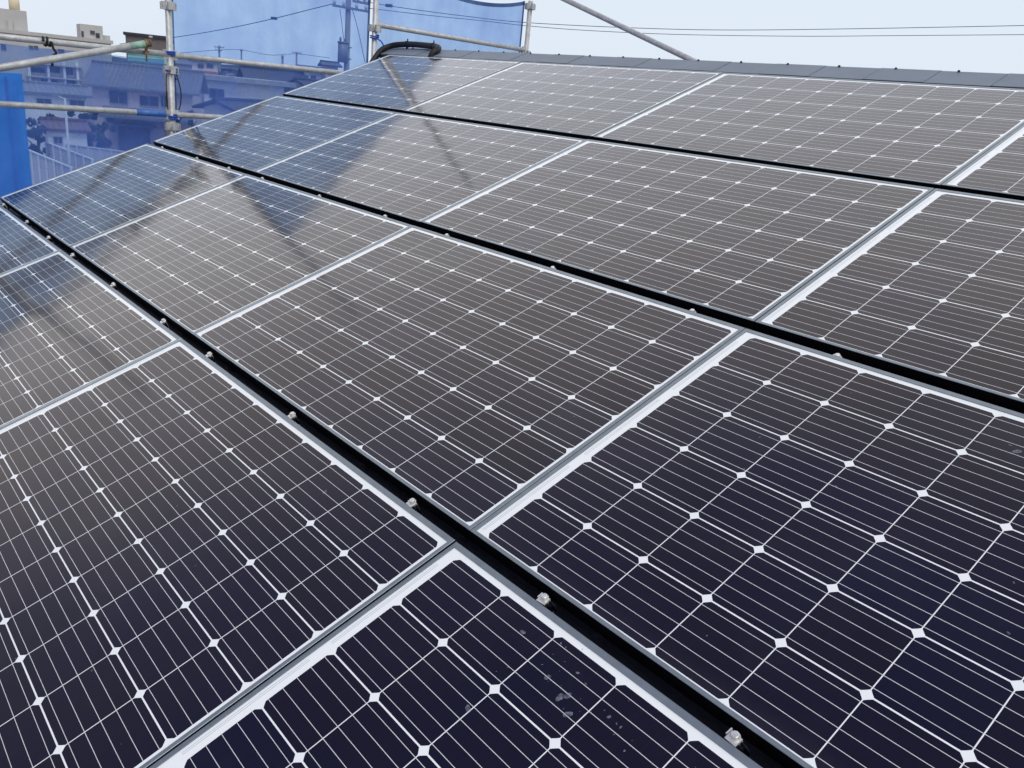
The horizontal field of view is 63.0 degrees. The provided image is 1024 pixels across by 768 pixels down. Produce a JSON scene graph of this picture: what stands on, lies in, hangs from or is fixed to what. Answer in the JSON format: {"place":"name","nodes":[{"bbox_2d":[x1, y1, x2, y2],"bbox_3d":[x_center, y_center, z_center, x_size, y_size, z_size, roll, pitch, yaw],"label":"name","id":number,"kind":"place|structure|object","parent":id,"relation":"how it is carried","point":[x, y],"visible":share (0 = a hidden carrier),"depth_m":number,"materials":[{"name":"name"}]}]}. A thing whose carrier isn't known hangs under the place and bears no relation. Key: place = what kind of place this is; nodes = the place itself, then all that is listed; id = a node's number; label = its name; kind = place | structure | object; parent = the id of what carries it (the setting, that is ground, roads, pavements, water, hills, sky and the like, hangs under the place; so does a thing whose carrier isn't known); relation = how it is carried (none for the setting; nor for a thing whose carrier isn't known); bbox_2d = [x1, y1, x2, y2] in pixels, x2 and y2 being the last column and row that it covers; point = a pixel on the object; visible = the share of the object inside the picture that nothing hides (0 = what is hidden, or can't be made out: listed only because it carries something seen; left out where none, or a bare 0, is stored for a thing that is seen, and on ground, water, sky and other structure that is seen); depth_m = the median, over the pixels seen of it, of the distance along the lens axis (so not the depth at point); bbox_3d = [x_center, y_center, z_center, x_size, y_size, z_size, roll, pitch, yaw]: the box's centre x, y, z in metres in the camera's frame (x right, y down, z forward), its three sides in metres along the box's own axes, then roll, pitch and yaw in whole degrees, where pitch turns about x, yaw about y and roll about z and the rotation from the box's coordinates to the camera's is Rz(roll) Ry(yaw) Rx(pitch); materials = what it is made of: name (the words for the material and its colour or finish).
{"place":"outdoors","nodes":[
{"label":"outdoors","id":0,"kind":"place"},
{"bbox_2d":[0,73,31,193],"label":"tarp","id":1,"kind":"object","parent":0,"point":[11,87],"visible":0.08,"depth_m":7.33,"materials":[{"name":"blue plastic"}]},
{"bbox_2d":[0,0,112,105],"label":"apartment block","id":2,"kind":"structure","parent":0,"point":[13,19],"depth_m":123.90,"materials":[{"name":"concrete"}]},
{"bbox_2d":[1,44,5,49],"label":"window","id":3,"kind":"structure","parent":2,"relation":"in","point":[3,46],"depth_m":120.92,"materials":[{"name":"blue glass"}]},
{"bbox_2d":[31,67,44,72],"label":"window","id":4,"kind":"structure","parent":2,"relation":"in","point":[33,69],"depth_m":123.92,"materials":[{"name":"blue glass"}]},
{"bbox_2d":[41,79,57,82],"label":"window","id":5,"kind":"structure","parent":2,"relation":"in","point":[45,80],"depth_m":125.08,"materials":[{"name":"glass"}]},
{"bbox_2d":[49,67,59,72],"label":"window","id":6,"kind":"structure","parent":2,"relation":"in","point":[52,69],"depth_m":125.00,"materials":[{"name":"blue glass"}]},
{"bbox_2d":[66,67,72,74],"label":"window","id":7,"kind":"structure","parent":2,"relation":"in","point":[69,70],"depth_m":126.01,"materials":[{"name":"blue glass"}]},
{"bbox_2d":[66,80,74,83],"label":"window","id":8,"kind":"structure","parent":2,"relation":"in","point":[68,81],"depth_m":126.57,"materials":[{"name":"blue glass"}]},
{"bbox_2d":[23,80,92,155],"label":"white house","id":9,"kind":"structure","parent":0,"point":[43,91],"depth_m":51.64,"materials":[{"name":"grey tile"}]},
{"bbox_2d":[36,98,51,103],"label":"window","id":10,"kind":"structure","parent":9,"relation":"in","point":[39,100],"depth_m":51.06,"materials":[{"name":"glass"}]},
{"bbox_2d":[69,99,84,105],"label":"window","id":11,"kind":"structure","parent":9,"relation":"in","point":[72,102],"depth_m":51.96,"materials":[{"name":"blue glass"}]},
{"bbox_2d":[87,106,93,124],"bbox_3d":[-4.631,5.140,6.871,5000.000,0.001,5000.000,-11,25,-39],"label":"ground","id":12,"kind":"structure","parent":0,"point":[91,120],"depth_m":100.45,"materials":[{"name":"blue"}]},
{"bbox_2d":[26,117,47,154],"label":"tree","id":13,"kind":"object","parent":12,"relation":"on","point":[35,133],"visible":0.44,"depth_m":43.78,"materials":[{"name":"green plant"}]},
{"bbox_2d":[37,112,58,153],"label":"shrub tree","id":14,"kind":"object","parent":12,"relation":"on","point":[47,115],"visible":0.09,"depth_m":48.22,"materials":[{"name":"green plant"}]},
{"bbox_2d":[37,116,91,155],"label":"shed","id":15,"kind":"structure","parent":12,"relation":"on","point":[55,134],"depth_m":46.44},
{"bbox_2d":[53,136,62,143],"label":"window","id":16,"kind":"structure","parent":15,"relation":"in","point":[57,140],"depth_m":46.08,"materials":[{"name":"blue glass"}]},
{"bbox_2d":[67,111,98,125],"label":"shrub tree","id":17,"kind":"object","parent":12,"relation":"on","point":[93,116],"visible":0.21,"depth_m":51.28,"materials":[{"name":"green plant"}]},
{"bbox_2d":[64,143,114,160],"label":"panel fence","id":18,"kind":"object","parent":12,"relation":"on","point":[65,144],"visible":0.06,"depth_m":45.87,"materials":[{"name":"grey metal"}]},
{"bbox_2d":[89,122,116,141],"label":"tree","id":19,"kind":"object","parent":12,"relation":"on","point":[102,128],"visible":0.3,"depth_m":49.38,"materials":[{"name":"green plant"}]},
{"bbox_2d":[160,0,180,134],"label":"scaffold post","id":20,"kind":"object","parent":12,"relation":"on","point":[171,126],"visible":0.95,"depth_m":6.43,"materials":[{"name":"silver metal"}]},
{"bbox_2d":[0,33,168,58],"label":"scaffold rail","id":21,"kind":"object","parent":20,"relation":"attached to","point":[56,42],"visible":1,"depth_m":5.97,"materials":[{"name":"silver metal"}]},
{"bbox_2d":[41,36,56,65],"bbox_3d":[-3.272,-2.351,5.909,0.091,0.196,0.073,-11,25,-39],"label":"tie cord","id":22,"kind":"object","parent":21,"relation":"attached to","point":[49,45],"visible":0.91,"depth_m":5.88,"materials":[{"name":"black rubber"}]},
{"bbox_2d":[0,36,152,71],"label":"scaffold brace","id":23,"kind":"object","parent":21,"relation":"attached to","point":[145,43],"visible":1,"depth_m":5.93,"materials":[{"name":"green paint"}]},
{"bbox_2d":[0,50,164,200],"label":"sheet","id":24,"kind":"object","parent":21,"relation":"hanging from","point":[95,146],"visible":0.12,"depth_m":6.23,"materials":[{"name":"blue fabric"}]},
{"bbox_2d":[0,101,170,118],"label":"scaffold rail","id":25,"kind":"object","parent":20,"relation":"attached to","point":[166,113],"visible":1,"depth_m":6.15,"materials":[{"name":"silver metal"}]},
{"bbox_2d":[166,73,168,109],"bbox_3d":[-2.676,-2.265,6.486,0.014,0.322,0.045,1,20,-15],"label":"tie cord","id":26,"kind":"object","parent":20,"relation":"attached to","point":[166,92],"visible":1,"depth_m":6.47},
{"bbox_2d":[166,40,175,55],"bbox_3d":[-2.623,-2.581,6.408,0.082,0.130,0.082,-11,25,-39],"label":"tie cord","id":27,"kind":"object","parent":20,"relation":"attached to","point":[172,53],"visible":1,"depth_m":6.40,"materials":[{"name":"blue plastic"}]},
{"bbox_2d":[168,114,179,123],"bbox_3d":[-2.664,-2.087,6.581,0.098,0.080,0.082,-2,20,-20],"label":"tie cord","id":28,"kind":"object","parent":20,"relation":"attached to","point":[174,117],"visible":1,"depth_m":6.55,"materials":[{"name":"blue plastic"}]},
{"bbox_2d":[176,74,181,109],"bbox_3d":[-2.609,-2.277,6.541,0.051,0.323,0.016,8,19,7],"label":"tie cord","id":29,"kind":"object","parent":20,"relation":"attached to","point":[180,92],"visible":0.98,"depth_m":6.54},
{"bbox_2d":[175,110,222,119],"bbox_3d":[-1.981,-2.243,7.134,1.800,0.070,0.043,-11,25,-39],"label":"scaffold rail","id":30,"kind":"object","parent":20,"relation":"attached to","point":[194,115],"visible":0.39,"depth_m":6.67,"materials":[{"name":"silver metal"}]},
{"bbox_2d":[173,50,342,74],"bbox_3d":[-1.940,-2.655,6.992,1.800,0.070,0.043,-11,25,-39],"label":"scaffold rail","id":31,"kind":"object","parent":20,"relation":"attached to","point":[177,56],"visible":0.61,"depth_m":6.83,"materials":[{"name":"silver metal"}]},
{"bbox_2d":[172,0,370,131],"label":"sheet","id":32,"kind":"object","parent":31,"relation":"hanging from","point":[225,97],"visible":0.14,"depth_m":6.87,"materials":[{"name":"blue fabric"}]},
{"bbox_2d":[179,110,196,126],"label":"shrub tree","id":33,"kind":"object","parent":12,"relation":"on","point":[191,123],"visible":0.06,"depth_m":55.56,"materials":[{"name":"green plant"}]},
{"bbox_2d":[214,45,223,74],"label":"power pole","id":34,"kind":"object","parent":12,"relation":"on","point":[218,47],"visible":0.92,"depth_m":123.53,"materials":[{"name":"concrete"}]},
{"bbox_2d":[183,49,327,57],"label":"power line","id":35,"kind":"object","parent":34,"relation":"attached to","point":[250,51],"visible":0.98,"depth_m":129.54,"materials":[{"name":"metal"}]},
{"bbox_2d":[192,97,265,121],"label":"dark roof house","id":36,"kind":"structure","parent":12,"relation":"on","point":[210,106],"depth_m":50.73,"materials":[{"name":"tile"}]},
{"bbox_2d":[288,77,320,86],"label":"dark roof house","id":37,"kind":"structure","parent":12,"relation":"on","point":[300,81],"depth_m":73.26,"materials":[{"name":"tile"}]},
{"bbox_2d":[317,60,342,78],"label":"narrow house","id":38,"kind":"structure","parent":12,"relation":"on","point":[326,64],"depth_m":84.91,"materials":[{"name":"tile"}]},
{"bbox_2d":[332,0,370,70],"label":"power pole","id":39,"kind":"object","parent":12,"relation":"on","point":[344,47],"visible":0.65,"depth_m":38.94,"materials":[{"name":"concrete"}]},
{"bbox_2d":[353,12,364,60],"bbox_3d":[-6.934,-15.844,37.893,0.092,2.378,3.283,-2,20,-22],"label":"power line","id":40,"kind":"object","parent":39,"relation":"attached to","point":[359,36],"visible":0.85,"depth_m":37.92,"materials":[{"name":"metal"}]},
{"bbox_2d":[371,2,1023,29],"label":"power line","id":41,"kind":"object","parent":39,"relation":"attached to","point":[705,29],"visible":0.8,"depth_m":40.42,"materials":[{"name":"metal"}]},
{"bbox_2d":[368,0,381,57],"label":"scaffold post","id":42,"kind":"object","parent":12,"relation":"on","point":[374,27],"visible":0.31,"depth_m":7.40,"materials":[{"name":"silver metal"}]},
{"bbox_2d":[370,34,383,44],"bbox_3d":[-1.209,-3.064,7.455,0.129,0.100,0.084,16,22,29],"label":"tie cord","id":43,"kind":"object","parent":42,"relation":"attached to","point":[373,36],"visible":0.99,"depth_m":7.43,"materials":[{"name":"blue plastic"}]},
{"bbox_2d":[378,0,524,52],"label":"sheet","id":44,"kind":"object","parent":42,"relation":"attached to","point":[489,21],"visible":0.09,"depth_m":8.22,"materials":[{"name":"blue fabric"}]},
{"bbox_2d":[378,21,525,51],"bbox_3d":[-0.533,-3.302,7.992,1.790,0.100,0.043,-11,25,-39],"label":"scaffold rail","id":45,"kind":"object","parent":42,"relation":"attached to","point":[445,36],"visible":0.92,"depth_m":7.92,"materials":[{"name":"silver metal"}]},
{"bbox_2d":[0,48,1023,767],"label":"house","id":46,"kind":"structure","parent":12,"relation":"on","point":[936,76],"depth_m":3.91,"materials":[{"name":"grey metal"}]},
{"bbox_2d":[0,203,773,767],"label":"mounting rail","id":47,"kind":"object","parent":46,"relation":"attached to","point":[734,739],"visible":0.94,"depth_m":1.76,"materials":[{"name":"metal"}]},
{"bbox_2d":[0,205,60,274],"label":"solar panel","id":48,"kind":"object","parent":47,"relation":"attached to","point":[22,243],"visible":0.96,"depth_m":4.37,"materials":[{"name":"glass"}]},
{"bbox_2d":[0,250,181,427],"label":"solar panel","id":49,"kind":"object","parent":47,"relation":"attached to","point":[69,324],"visible":0.98,"depth_m":3.23,"materials":[{"name":"glass"}]},
{"bbox_2d":[0,143,245,252],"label":"solar panel","id":50,"kind":"object","parent":47,"relation":"on","point":[67,210],"visible":0.98,"depth_m":4.89,"materials":[{"name":"glass"}]},
{"bbox_2d":[0,339,455,767],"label":"solar panel","id":51,"kind":"object","parent":47,"relation":"attached to","point":[193,540],"visible":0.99,"depth_m":1.96,"materials":[{"name":"glass"},{"name":"silicon"},{"name":"aluminium"}]},
{"bbox_2d":[70,174,412,341],"bbox_3d":[-1.310,-0.658,3.847,1.000,0.040,1.652,-33,37,-28],"label":"solar panel","id":52,"kind":"object","parent":47,"relation":"on","point":[188,267],"visible":0.97,"depth_m":3.70,"materials":[{"name":"glass"},{"name":"silicon"},{"name":"aluminium"}]},
{"bbox_2d":[149,542,761,767],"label":"solar panel","id":53,"kind":"object","parent":47,"relation":"attached to","point":[456,655],"visible":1,"depth_m":1.51,"materials":[{"name":"glass"},{"name":"silicon"},{"name":"aluminium"}]},
{"bbox_2d":[193,225,744,542],"bbox_3d":[-0.249,-0.152,2.681,1.000,0.041,1.652,-33,37,-28],"label":"solar panel","id":54,"kind":"object","parent":47,"relation":"on","point":[463,388],"visible":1,"depth_m":2.47,"materials":[{"name":"glass"},{"name":"silicon"},{"name":"aluminium"}]},
{"bbox_2d":[470,328,1023,767],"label":"solar panel","id":55,"kind":"object","parent":47,"relation":"on","point":[785,553],"visible":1,"depth_m":1.63,"materials":[{"name":"glass"},{"name":"silicon"},{"name":"aluminium"}]},
{"bbox_2d":[369,39,440,61],"bbox_3d":[-0.842,-2.561,6.712,0.803,0.410,0.337,17,22,30],"label":"cable conduit","id":56,"kind":"object","parent":46,"relation":"on","point":[433,46],"visible":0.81,"depth_m":6.77,"materials":[{"name":"black rubber"}]},
{"bbox_2d":[161,146,841,357],"bbox_3d":[-0.393,-0.634,3.518,0.034,0.081,6.660,-33,37,-28],"label":"mounting rail","id":57,"kind":"object","parent":46,"relation":"attached to","point":[835,354],"visible":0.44,"depth_m":2.89,"materials":[{"name":"metal"}]},
{"bbox_2d":[153,95,396,175],"bbox_3d":[-1.601,-1.665,5.496,1.000,0.041,1.652,-33,37,-28],"label":"solar panel","id":58,"kind":"object","parent":57,"relation":"on","point":[250,139],"visible":0.98,"depth_m":5.38,"materials":[{"name":"glass"},{"name":"silicon"},{"name":"aluminium"}]},
{"bbox_2d":[253,112,586,227],"bbox_3d":[-0.540,-1.158,4.332,1.000,0.042,1.652,-33,37,-28],"label":"solar panel","id":59,"kind":"object","parent":57,"relation":"on","point":[414,170],"visible":0.98,"depth_m":4.19,"materials":[{"name":"glass"},{"name":"silicon"},{"name":"aluminium"}]},
{"bbox_2d":[421,139,933,330],"bbox_3d":[0.521,-0.653,3.166,1.000,0.041,1.652,-33,37,-28],"label":"solar panel","id":60,"kind":"object","parent":57,"relation":"on","point":[745,245],"visible":0.97,"depth_m":2.98,"materials":[{"name":"glass"},{"name":"silicon"},{"name":"aluminium"}]},
{"bbox_2d":[755,188,1023,413],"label":"solar panel","id":61,"kind":"object","parent":57,"relation":"on","point":[928,289],"visible":0.98,"depth_m":2.28,"materials":[{"name":"glass"},{"name":"silicon"},{"name":"metal"}]},
{"bbox_2d":[521,1,535,52],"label":"scaffold post","id":62,"kind":"object","parent":12,"relation":"on","point":[530,6],"visible":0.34,"depth_m":8.46,"materials":[{"name":"silver metal"}]},
{"bbox_3d":[2.144,1.671,7.343,0.049,7.500,0.049,-11,25,-39],"label":"scaffold post","id":63,"kind":"object","parent":12,"relation":"on","visible":0},
{"bbox_2d":[561,0,697,59],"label":"scaffold brace","id":64,"kind":"object","parent":63,"relation":"attached to","point":[644,37],"visible":0.49,"depth_m":7.49,"materials":[{"name":"silver metal"}]},
{"bbox_2d":[123,32,165,63],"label":"shop block","id":65,"kind":"structure","parent":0,"point":[160,45],"depth_m":111.45,"materials":[{"name":"concrete"}]},
{"bbox_2d":[81,60,208,149],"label":"house","id":66,"kind":"structure","parent":0,"point":[127,85],"depth_m":59.53,"materials":[{"name":"grey tile"}]},
{"bbox_2d":[106,117,114,122],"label":"window","id":67,"kind":"structure","parent":66,"relation":"in","point":[111,120],"depth_m":59.34,"materials":[{"name":"blue glass"}]},
{"bbox_2d":[109,90,127,104],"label":"window","id":68,"kind":"structure","parent":66,"relation":"in","point":[116,97],"depth_m":58.99,"materials":[{"name":"blue glass"}]},
{"bbox_2d":[139,95,158,106],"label":"window","id":69,"kind":"structure","parent":66,"relation":"in","point":[153,101],"depth_m":59.51,"materials":[{"name":"glass"}]},
{"bbox_2d":[160,95,166,107],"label":"window","id":70,"kind":"structure","parent":66,"relation":"in","point":[163,100],"depth_m":59.74,"materials":[{"name":"blue glass"}]},
{"bbox_2d":[128,53,166,65],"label":"teal roof house","id":71,"kind":"structure","parent":0,"point":[140,59],"depth_m":86.99,"materials":[{"name":"teal metal"}]},
{"bbox_2d":[112,56,239,72],"bbox_3d":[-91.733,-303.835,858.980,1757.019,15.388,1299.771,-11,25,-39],"label":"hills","id":72,"kind":"structure","parent":0,"point":[119,59],"depth_m":1012.06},
{"bbox_2d":[175,59,191,69],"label":"house","id":73,"kind":"structure","parent":0,"point":[183,64],"depth_m":166.77,"materials":[{"name":"concrete"}]},
{"bbox_2d":[188,60,221,74],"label":"sign","id":74,"kind":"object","parent":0,"point":[209,67],"depth_m":98.86,"materials":[{"name":"grey"}]},
{"bbox_2d":[121,4,330,43],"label":"power line","id":75,"kind":"object","parent":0,"point":[273,18],"visible":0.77,"depth_m":44.58,"materials":[{"name":"metal"}]},
{"bbox_2d":[218,67,237,76],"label":"shrub tree","id":76,"kind":"object","parent":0,"point":[230,71],"visible":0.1,"depth_m":114.27,"materials":[{"name":"green plant"}]},
{"bbox_2d":[218,65,238,75],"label":"house","id":77,"kind":"structure","parent":0,"point":[224,68],"depth_m":156.34,"materials":[{"name":"tile"}]},
{"bbox_2d":[223,69,236,76],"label":"house","id":78,"kind":"structure","parent":0,"point":[227,73],"depth_m":125.10,"materials":[{"name":"grey tile"}]},
{"bbox_2d":[201,74,298,122],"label":"white house","id":79,"kind":"structure","parent":0,"point":[249,88],"depth_m":68.62,"materials":[{"name":"metal"}]},
{"bbox_2d":[209,88,217,96],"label":"window","id":80,"kind":"structure","parent":79,"relation":"in","point":[213,92],"depth_m":67.93,"materials":[{"name":"blue glass"}]},
{"bbox_2d":[236,65,305,81],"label":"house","id":81,"kind":"structure","parent":0,"point":[265,73],"depth_m":85.89,"materials":[{"name":"tile"}]},
{"bbox_2d":[297,64,321,78],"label":"beige house","id":82,"kind":"structure","parent":0,"point":[313,75],"depth_m":88.88,"materials":[{"name":"grey tile"}]},
{"bbox_2d":[0,0,1023,73],"label":"sky","id":83,"kind":"structure","parent":0,"point":[317,33],"materials":[{"name":"white"}]},
{"bbox_2d":[370,8,1023,36],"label":"power line","id":84,"kind":"object","parent":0,"point":[713,35],"visible":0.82,"depth_m":41.39,"materials":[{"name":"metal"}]},
{"label":"concrete lot","id":85,"kind":"structure","parent":0,"visible":0},
{"bbox_2d":[29,149,72,184],"bbox_3d":[-21.790,-9.179,39.034,0.130,2.902,8.824,-12,25,-41],"label":"panel fence","id":86,"kind":"object","parent":85,"relation":"on","point":[43,168],"visible":0.3,"depth_m":38.80,"materials":[{"name":"grey metal"}]},
{"bbox_2d":[51,94,70,163],"bbox_3d":[-21.295,-10.787,39.702,0.646,5.589,0.255,-1,20,-20],"label":"lamp post","id":87,"kind":"object","parent":85,"relation":"on","point":[67,133],"visible":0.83,"depth_m":39.29,"materials":[{"name":"white metal"}]},
{"bbox_2d":[45,142,93,170],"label":"panel fence","id":88,"kind":"object","parent":85,"relation":"on","point":[58,153],"visible":0.3,"depth_m":42.75,"materials":[{"name":"grey metal"}]},
{"label":"mounting rail","id":89,"kind":"object","parent":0,"visible":0},
{"bbox_2d":[283,55,521,112],"bbox_3d":[-0.830,-2.165,5.981,1.000,0.042,1.652,-33,37,-28],"label":"solar panel","id":90,"kind":"object","parent":89,"relation":"attached to","point":[397,83],"visible":0.96,"depth_m":5.87,"materials":[{"name":"glass"},{"name":"silicon"},{"name":"aluminium"}]},
{"bbox_2d":[403,62,723,139],"bbox_3d":[0.231,-1.658,4.816,1.000,0.040,1.652,-33,37,-28],"label":"solar panel","id":91,"kind":"object","parent":89,"relation":"on","point":[589,102],"visible":0.96,"depth_m":4.69,"materials":[{"name":"glass"},{"name":"silicon"},{"name":"aluminium"}]},
{"bbox_2d":[593,73,1023,188],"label":"solar panel","id":92,"kind":"object","parent":89,"relation":"on","point":[934,136],"visible":0.99,"depth_m":3.50,"materials":[{"name":"glass"},{"name":"silicon"},{"name":"metal"}]},
{"bbox_2d":[941,124,1023,200],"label":"solar panel","id":93,"kind":"object","parent":89,"relation":"on","point":[997,170],"visible":0.94,"depth_m":2.83,"materials":[{"name":"glass"},{"name":"silicon"},{"name":"metal"}]}
]}

